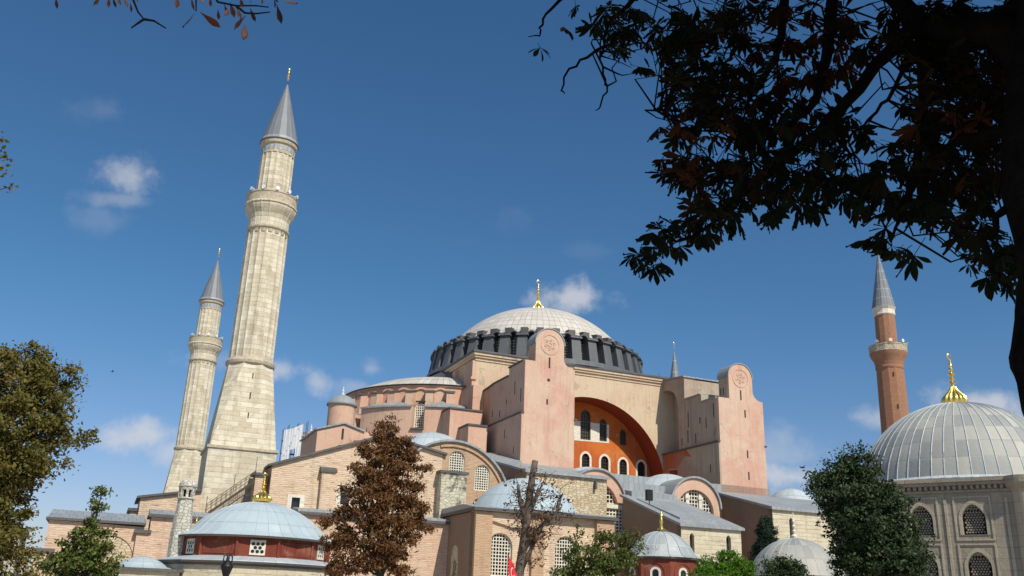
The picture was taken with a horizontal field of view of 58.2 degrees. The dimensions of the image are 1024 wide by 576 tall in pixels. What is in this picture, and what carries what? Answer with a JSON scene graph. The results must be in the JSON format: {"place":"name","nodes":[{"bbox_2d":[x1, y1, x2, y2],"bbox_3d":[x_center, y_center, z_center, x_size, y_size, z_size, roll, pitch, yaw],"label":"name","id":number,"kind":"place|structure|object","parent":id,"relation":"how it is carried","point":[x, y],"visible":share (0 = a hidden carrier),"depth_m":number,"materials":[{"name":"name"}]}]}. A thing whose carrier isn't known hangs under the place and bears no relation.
{"place":"outdoors","nodes":[
{"label":"outdoors","id":0,"kind":"place"},
{"bbox_2d":[0,530,29,575],"bbox_3d":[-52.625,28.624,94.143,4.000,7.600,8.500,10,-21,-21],"label":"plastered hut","id":1,"kind":"object","parent":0,"point":[11,567],"visible":0.07,"depth_m":91.66,"materials":[{"name":"beige paint"}]},
{"bbox_2d":[31,509,210,575],"bbox_3d":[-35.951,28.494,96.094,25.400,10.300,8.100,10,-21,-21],"label":"brick range","id":2,"kind":"structure","parent":0,"point":[134,538],"depth_m":92.53,"materials":[{"name":"brick"}]},
{"bbox_2d":[157,473,343,575],"bbox_3d":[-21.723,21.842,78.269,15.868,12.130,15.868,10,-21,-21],"label":"domed pavilion","id":3,"kind":"structure","parent":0,"point":[260,536],"depth_m":73.31,"materials":[{"name":"red paint"}]},
{"bbox_2d":[185,538,195,553],"bbox_3d":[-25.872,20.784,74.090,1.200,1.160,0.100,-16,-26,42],"label":"window","id":4,"kind":"structure","parent":3,"relation":"in","point":[190,542],"depth_m":74.03,"materials":[{"name":"white stone"}]},
{"bbox_2d":[249,540,265,555],"bbox_3d":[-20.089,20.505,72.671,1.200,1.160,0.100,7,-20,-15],"label":"window","id":5,"kind":"structure","parent":3,"relation":"in","point":[257,547],"depth_m":72.65,"materials":[{"name":"white stone"}]},
{"bbox_2d":[317,545,324,559],"bbox_3d":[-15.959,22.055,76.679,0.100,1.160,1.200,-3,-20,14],"label":"window","id":6,"kind":"structure","parent":3,"relation":"in","point":[320,556],"depth_m":76.58,"materials":[{"name":"white stone"}]},
{"bbox_2d":[0,0,1023,573],"label":"sky","id":7,"kind":"structure","parent":0,"point":[443,169],"materials":[{"name":"blue"}]},
{"label":"ground","id":8,"kind":"structure","parent":0,"visible":0},
{"bbox_2d":[0,131,18,192],"bbox_3d":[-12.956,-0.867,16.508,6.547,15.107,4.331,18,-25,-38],"label":"plane tree","id":9,"kind":"object","parent":8,"relation":"on","point":[7,159],"visible":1,"depth_m":18.78,"materials":[{"name":"green plant"}]},
{"bbox_2d":[0,339,101,575],"bbox_3d":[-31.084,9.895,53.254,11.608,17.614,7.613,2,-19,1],"label":"plane tree","id":10,"kind":"object","parent":8,"relation":"on","point":[22,467],"visible":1,"depth_m":53.79,"materials":[{"name":"green plant"}]},
{"bbox_2d":[105,556,183,575],"bbox_3d":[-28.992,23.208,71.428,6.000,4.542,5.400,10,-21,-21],"label":"side wing","id":11,"kind":"structure","parent":8,"relation":"on","point":[141,566],"depth_m":70.20,"materials":[{"name":"grey metal"}]},
{"bbox_2d":[126,489,201,529],"bbox_3d":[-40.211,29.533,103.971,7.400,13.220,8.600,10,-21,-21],"label":"gabled annex","id":12,"kind":"object","parent":8,"relation":"on","point":[162,501],"visible":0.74,"depth_m":101.96,"materials":[{"name":"brick"}]},
{"bbox_2d":[205,457,257,512],"bbox_3d":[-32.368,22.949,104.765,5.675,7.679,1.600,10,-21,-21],"label":"staircase","id":13,"kind":"structure","parent":12,"relation":"attached to","point":[219,506],"depth_m":104.53,"materials":[{"name":"grey metal"}]},
{"bbox_2d":[55,0,297,39],"bbox_3d":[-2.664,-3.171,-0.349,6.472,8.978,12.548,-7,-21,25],"label":"autumn tree","id":14,"kind":"object","parent":8,"relation":"on","point":[215,23],"visible":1,"depth_m":5.70,"materials":[{"name":"black plant"}]},
{"bbox_2d":[167,474,196,556],"bbox_3d":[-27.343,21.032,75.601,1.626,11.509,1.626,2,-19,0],"label":"stone turret","id":15,"kind":"object","parent":8,"relation":"on","point":[182,521],"visible":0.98,"depth_m":75.83,"materials":[{"name":"beige stone"}]},
{"bbox_2d":[163,250,223,492],"bbox_3d":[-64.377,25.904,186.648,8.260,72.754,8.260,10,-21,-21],"label":"minaret","id":16,"kind":"object","parent":8,"relation":"on","point":[205,345],"visible":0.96,"depth_m":186.70,"materials":[{"name":"stone"}]},
{"bbox_2d":[197,69,298,512],"bbox_3d":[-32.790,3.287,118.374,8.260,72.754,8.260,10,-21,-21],"label":"minaret","id":17,"kind":"object","parent":8,"relation":"on","point":[241,437],"visible":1,"depth_m":115.29,"materials":[{"name":"stone"}]},
{"bbox_2d":[250,472,267,501],"bbox_3d":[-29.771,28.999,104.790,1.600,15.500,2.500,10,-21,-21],"label":"brick pier","id":18,"kind":"structure","parent":8,"relation":"on","point":[257,487],"depth_m":106.13,"materials":[{"name":"beige brick"}]},
{"bbox_2d":[314,411,437,575],"bbox_3d":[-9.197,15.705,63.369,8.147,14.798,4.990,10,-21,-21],"label":"chestnut tree","id":19,"kind":"object","parent":8,"relation":"on","point":[379,484],"visible":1,"depth_m":63.07,"materials":[{"name":"brown plant"}]},
{"bbox_2d":[441,478,618,575],"bbox_3d":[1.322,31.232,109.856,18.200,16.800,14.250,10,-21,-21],"label":"brick annex","id":20,"kind":"object","parent":8,"relation":"on","point":[482,541],"visible":0.66,"depth_m":104.53,"materials":[{"name":"beige brick"}]},
{"bbox_2d":[490,533,510,575],"bbox_3d":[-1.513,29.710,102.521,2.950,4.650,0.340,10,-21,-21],"label":"window","id":21,"kind":"structure","parent":20,"relation":"in","point":[501,544],"depth_m":102.62,"materials":[{"name":"white stone"}]},
{"bbox_2d":[555,536,575,575],"bbox_3d":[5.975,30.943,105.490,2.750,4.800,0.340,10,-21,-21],"label":"window","id":22,"kind":"structure","parent":20,"relation":"in","point":[563,542],"depth_m":105.65,"materials":[{"name":"white stone"}]},
{"bbox_2d":[264,280,813,575],"bbox_3d":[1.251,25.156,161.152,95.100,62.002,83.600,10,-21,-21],"label":"mosque","id":23,"kind":"structure","parent":8,"relation":"on","point":[597,416],"depth_m":141.63,"materials":[{"name":"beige paint"}]},
{"bbox_2d":[279,421,308,460],"bbox_3d":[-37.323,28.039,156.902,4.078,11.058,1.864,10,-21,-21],"label":"scaffold","id":24,"kind":"object","parent":23,"relation":"on","point":[292,437],"visible":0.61,"depth_m":156.84,"materials":[{"name":"white fabric"}]},
{"bbox_2d":[287,494,304,508],"bbox_3d":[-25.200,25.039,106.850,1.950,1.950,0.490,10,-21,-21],"label":"window","id":25,"kind":"structure","parent":23,"relation":"in","point":[291,502],"depth_m":106.92,"materials":[{"name":"white stone"}]},
{"bbox_2d":[335,484,353,506],"bbox_3d":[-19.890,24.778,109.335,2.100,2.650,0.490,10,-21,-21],"label":"window","id":26,"kind":"structure","parent":23,"relation":"in","point":[341,499],"depth_m":109.22,"materials":[{"name":"white stone"}]},
{"bbox_2d":[414,404,424,429],"bbox_3d":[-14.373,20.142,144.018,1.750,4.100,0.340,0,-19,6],"label":"window","id":27,"kind":"structure","parent":23,"relation":"in","point":[419,409],"depth_m":144.02,"materials":[{"name":"white stone"}]},
{"bbox_2d":[449,451,463,471],"bbox_3d":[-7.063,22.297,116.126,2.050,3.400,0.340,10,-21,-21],"label":"window","id":28,"kind":"structure","parent":23,"relation":"in","point":[456,460],"depth_m":116.26,"materials":[{"name":"white stone"}]},
{"bbox_2d":[474,465,488,490],"bbox_3d":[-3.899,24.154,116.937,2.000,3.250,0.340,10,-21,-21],"label":"window","id":29,"kind":"structure","parent":23,"relation":"in","point":[481,472],"depth_m":116.91,"materials":[{"name":"white stone"}]},
{"bbox_2d":[496,338,499,351],"bbox_3d":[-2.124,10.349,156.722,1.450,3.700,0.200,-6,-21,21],"label":"window","id":30,"kind":"structure","parent":23,"relation":"in","point":[497,342],"depth_m":157.06,"materials":[{"name":"glass"}]},
{"bbox_2d":[511,338,516,354],"bbox_3d":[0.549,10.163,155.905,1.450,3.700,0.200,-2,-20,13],"label":"window","id":31,"kind":"structure","parent":23,"relation":"in","point":[514,341],"depth_m":155.99,"materials":[{"name":"glass"}]},
{"bbox_2d":[564,339,567,357],"bbox_3d":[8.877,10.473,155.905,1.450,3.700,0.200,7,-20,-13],"label":"window","id":32,"kind":"structure","parent":23,"relation":"in","point":[566,342],"depth_m":155.95,"materials":[{"name":"glass"}]},
{"bbox_2d":[580,410,589,439],"bbox_3d":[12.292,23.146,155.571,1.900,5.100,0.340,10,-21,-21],"label":"window","id":33,"kind":"structure","parent":23,"relation":"in","point":[585,416],"depth_m":155.62,"materials":[{"name":"black glass"}]},
{"bbox_2d":[582,454,588,466],"bbox_3d":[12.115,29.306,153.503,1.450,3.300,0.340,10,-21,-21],"label":"window","id":34,"kind":"structure","parent":23,"relation":"in","point":[585,459],"depth_m":153.75,"materials":[{"name":"black glass"}]},
{"bbox_2d":[599,419,605,441],"bbox_3d":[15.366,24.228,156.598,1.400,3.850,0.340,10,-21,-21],"label":"window","id":35,"kind":"structure","parent":23,"relation":"in","point":[602,423],"depth_m":156.63,"materials":[{"name":"black glass"}]},
{"bbox_2d":[601,456,607,469],"bbox_3d":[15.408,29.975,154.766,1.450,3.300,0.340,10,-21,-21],"label":"window","id":36,"kind":"structure","parent":23,"relation":"in","point":[604,462],"depth_m":155.04,"materials":[{"name":"black glass"}]},
{"bbox_2d":[607,508,622,533],"bbox_3d":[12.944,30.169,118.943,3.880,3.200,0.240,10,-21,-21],"label":"window","id":37,"kind":"structure","parent":23,"relation":"in","point":[618,513],"depth_m":119.25,"materials":[{"name":"white stone"}]},
{"bbox_2d":[619,459,625,474],"bbox_3d":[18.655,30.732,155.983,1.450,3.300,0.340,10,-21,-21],"label":"window","id":38,"kind":"structure","parent":23,"relation":"in","point":[622,465],"depth_m":156.18,"materials":[{"name":"black glass"}]},
{"bbox_2d":[620,430,625,444],"bbox_3d":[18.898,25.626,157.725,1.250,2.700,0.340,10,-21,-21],"label":"window","id":39,"kind":"structure","parent":23,"relation":"in","point":[622,433],"depth_m":157.79,"materials":[{"name":"black glass"}]},
{"bbox_2d":[638,462,643,476],"bbox_3d":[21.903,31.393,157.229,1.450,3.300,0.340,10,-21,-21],"label":"window","id":40,"kind":"structure","parent":23,"relation":"in","point":[640,465],"depth_m":157.44,"materials":[{"name":"black glass"}]},
{"bbox_2d":[670,342,678,377],"bbox_3d":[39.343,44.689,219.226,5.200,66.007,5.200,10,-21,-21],"label":"minaret","id":41,"kind":"object","parent":8,"relation":"on","point":[674,371],"visible":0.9,"depth_m":227.22,"materials":[{"name":"metal"}]},
{"bbox_2d":[619,494,744,574],"bbox_3d":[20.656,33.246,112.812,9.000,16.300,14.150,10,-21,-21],"label":"buttress house","id":42,"kind":"structure","parent":8,"relation":"on","point":[700,532],"depth_m":109.87,"materials":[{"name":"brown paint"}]},
{"bbox_2d":[645,489,652,504],"bbox_3d":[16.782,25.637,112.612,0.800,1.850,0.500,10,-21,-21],"label":"floodlight","id":43,"kind":"object","parent":42,"relation":"attached to","point":[648,495],"visible":1,"depth_m":112.49,"materials":[{"name":"metal"}]},
{"bbox_2d":[746,515,779,561],"bbox_3d":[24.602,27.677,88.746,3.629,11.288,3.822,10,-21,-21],"label":"cypress tree","id":44,"kind":"object","parent":8,"relation":"on","point":[766,533],"visible":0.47,"depth_m":89.48,"materials":[{"name":"green plant"}]},
{"bbox_2d":[528,0,1023,415],"bbox_3d":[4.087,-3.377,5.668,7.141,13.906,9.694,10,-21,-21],"label":"chestnut tree","id":45,"kind":"object","parent":8,"relation":"on","point":[947,45],"visible":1,"depth_m":7.15,"materials":[{"name":"green plant"}]},
{"bbox_2d":[808,0,976,67],"bbox_3d":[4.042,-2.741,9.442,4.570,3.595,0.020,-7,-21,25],"label":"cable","id":46,"kind":"object","parent":45,"relation":"attached to","point":[873,30],"visible":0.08,"depth_m":9.57,"materials":[{"name":"black"}]},
{"bbox_2d":[717,491,836,566],"bbox_3d":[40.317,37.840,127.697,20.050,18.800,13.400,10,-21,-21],"label":"buttress house","id":47,"kind":"structure","parent":8,"relation":"on","point":[745,511],"depth_m":123.42,"materials":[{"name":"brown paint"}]},
{"bbox_2d":[868,255,908,434],"bbox_3d":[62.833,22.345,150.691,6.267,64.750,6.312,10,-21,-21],"label":"minaret","id":48,"kind":"object","parent":8,"relation":"on","point":[888,351],"visible":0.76,"depth_m":152.44,"materials":[{"name":"brick"}]},
{"bbox_2d":[839,353,1023,575],"bbox_3d":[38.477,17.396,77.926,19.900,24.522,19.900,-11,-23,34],"label":"domed tomb","id":49,"kind":"object","parent":8,"relation":"on","point":[954,460],"visible":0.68,"depth_m":71.00,"materials":[{"name":"grey metal"}]},
{"bbox_2d":[902,497,941,540],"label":"window","id":50,"kind":"structure","parent":49,"relation":"in","point":[923,513],"depth_m":71.26,"materials":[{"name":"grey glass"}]},
{"bbox_2d":[919,544,945,575],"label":"window","id":51,"kind":"structure","parent":49,"relation":"in","point":[935,567],"depth_m":69.95,"materials":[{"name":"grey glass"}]},
{"bbox_2d":[952,495,995,540],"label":"window","id":52,"kind":"structure","parent":49,"relation":"in","point":[976,521],"depth_m":69.39,"materials":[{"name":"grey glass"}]},
{"bbox_2d":[957,543,1000,575],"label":"window","id":53,"kind":"structure","parent":49,"relation":"in","point":[979,565],"depth_m":68.38,"materials":[{"name":"grey stone"}]},
{"bbox_3d":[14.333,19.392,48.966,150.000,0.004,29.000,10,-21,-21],"label":"paved square","id":54,"kind":"structure","parent":0,"visible":0},
{"bbox_2d":[23,485,128,575],"bbox_3d":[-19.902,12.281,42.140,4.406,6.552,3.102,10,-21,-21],"label":"sapling","id":55,"kind":"object","parent":54,"relation":"on","point":[88,556],"visible":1,"depth_m":41.80,"materials":[{"name":"green plant"}]},
{"bbox_2d":[221,553,232,575],"bbox_3d":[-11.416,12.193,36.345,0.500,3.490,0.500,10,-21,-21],"label":"street lamp","id":56,"kind":"object","parent":54,"relation":"on","point":[226,567],"visible":1,"depth_m":36.58,"materials":[{"name":"metal"}]},
{"bbox_2d":[507,553,516,575],"bbox_3d":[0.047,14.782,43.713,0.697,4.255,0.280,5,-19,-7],"label":"flag","id":57,"kind":"object","parent":54,"relation":"on","point":[512,572],"visible":1,"depth_m":44.12,"materials":[{"name":"fabric"}]},
{"bbox_2d":[500,460,578,575],"bbox_3d":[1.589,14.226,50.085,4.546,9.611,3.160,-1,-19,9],"label":"pruned tree","id":58,"kind":"object","parent":54,"relation":"on","point":[527,538],"visible":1,"depth_m":50.53,"materials":[{"name":"grey plant"}]},
{"bbox_2d":[545,521,657,575],"bbox_3d":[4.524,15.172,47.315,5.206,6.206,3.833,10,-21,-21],"label":"laurel bush","id":59,"kind":"object","parent":54,"relation":"on","point":[623,557],"visible":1,"depth_m":47.52,"materials":[{"name":"green plant"}]},
{"bbox_2d":[625,511,700,575],"bbox_3d":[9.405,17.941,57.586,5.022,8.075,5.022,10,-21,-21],"label":"kiosk","id":60,"kind":"object","parent":54,"relation":"on","point":[673,554],"visible":0.81,"depth_m":56.17,"materials":[{"name":"red paint"}]},
{"bbox_2d":[650,567,660,575],"bbox_3d":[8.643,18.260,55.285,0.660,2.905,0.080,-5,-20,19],"label":"window","id":61,"kind":"structure","parent":60,"relation":"in","point":[655,571],"depth_m":55.66,"materials":[{"name":"white stone"}]},
{"bbox_2d":[678,568,687,575],"bbox_3d":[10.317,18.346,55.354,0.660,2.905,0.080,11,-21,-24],"label":"window","id":62,"kind":"structure","parent":60,"relation":"in","point":[682,571],"depth_m":55.73,"materials":[{"name":"white stone"}]},
{"bbox_2d":[686,549,758,575],"bbox_3d":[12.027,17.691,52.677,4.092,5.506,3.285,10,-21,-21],"label":"round shrub","id":63,"kind":"object","parent":54,"relation":"on","point":[722,566],"visible":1,"depth_m":52.77,"materials":[{"name":"green plant"}]},
{"bbox_2d":[756,551,813,575],"bbox_3d":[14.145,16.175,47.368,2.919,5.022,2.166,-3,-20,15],"label":"laurel bush","id":64,"kind":"object","parent":54,"relation":"on","point":[782,566],"visible":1,"depth_m":47.55,"materials":[{"name":"green plant"}]},
{"bbox_2d":[754,513,844,575],"bbox_3d":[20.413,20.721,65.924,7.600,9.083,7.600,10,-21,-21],"label":"domed tomb","id":65,"kind":"object","parent":54,"relation":"on","point":[814,557],"visible":0.75,"depth_m":64.49,"materials":[{"name":"grey metal"}]},
{"bbox_2d":[800,439,942,575],"bbox_3d":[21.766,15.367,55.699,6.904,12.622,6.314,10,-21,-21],"label":"evergreen tree","id":66,"kind":"object","parent":54,"relation":"on","point":[877,538],"visible":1,"depth_m":55.39,"materials":[{"name":"green plant"}]}
]}

